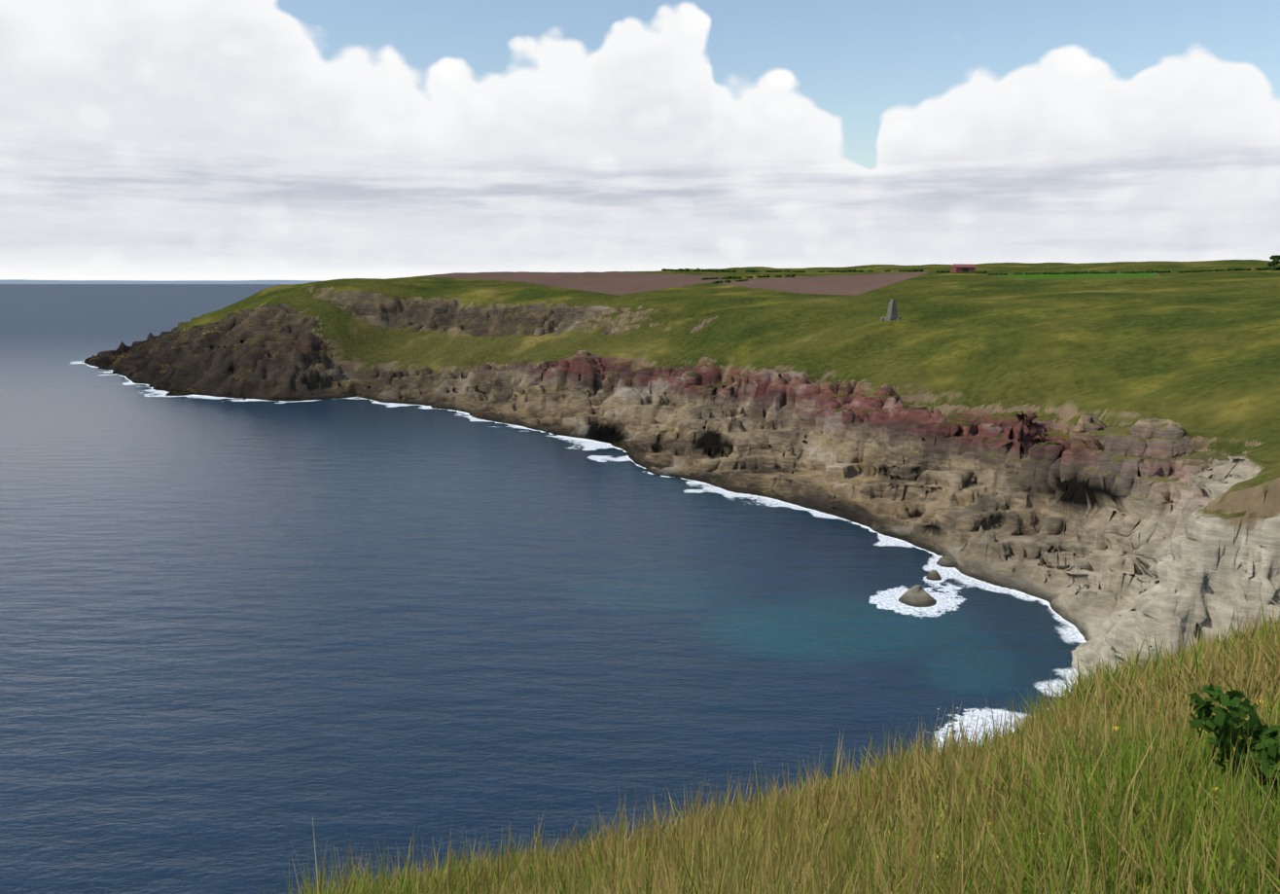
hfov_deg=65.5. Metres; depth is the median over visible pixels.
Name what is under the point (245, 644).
sea
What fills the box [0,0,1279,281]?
sky
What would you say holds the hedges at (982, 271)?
on the terrain at (1094, 458)
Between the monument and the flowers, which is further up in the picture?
the monument
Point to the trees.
(1275, 259)
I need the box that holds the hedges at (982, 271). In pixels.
[661,265,1279,283]
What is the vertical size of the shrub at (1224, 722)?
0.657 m
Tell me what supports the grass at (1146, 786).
on the terrain at (1094, 458)
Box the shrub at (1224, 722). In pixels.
[1183,682,1279,810]
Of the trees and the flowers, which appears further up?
the trees
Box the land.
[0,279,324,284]
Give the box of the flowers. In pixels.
[882,699,1269,893]
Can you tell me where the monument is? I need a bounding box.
[880,298,901,320]
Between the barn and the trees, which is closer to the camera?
the trees
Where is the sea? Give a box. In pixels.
[0,284,1086,893]
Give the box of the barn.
[951,263,975,272]
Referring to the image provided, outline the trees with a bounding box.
[1267,254,1279,270]
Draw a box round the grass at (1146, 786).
[260,591,1279,893]
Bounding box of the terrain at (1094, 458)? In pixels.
[82,259,1279,736]
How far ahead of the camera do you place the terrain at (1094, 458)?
282.13 m

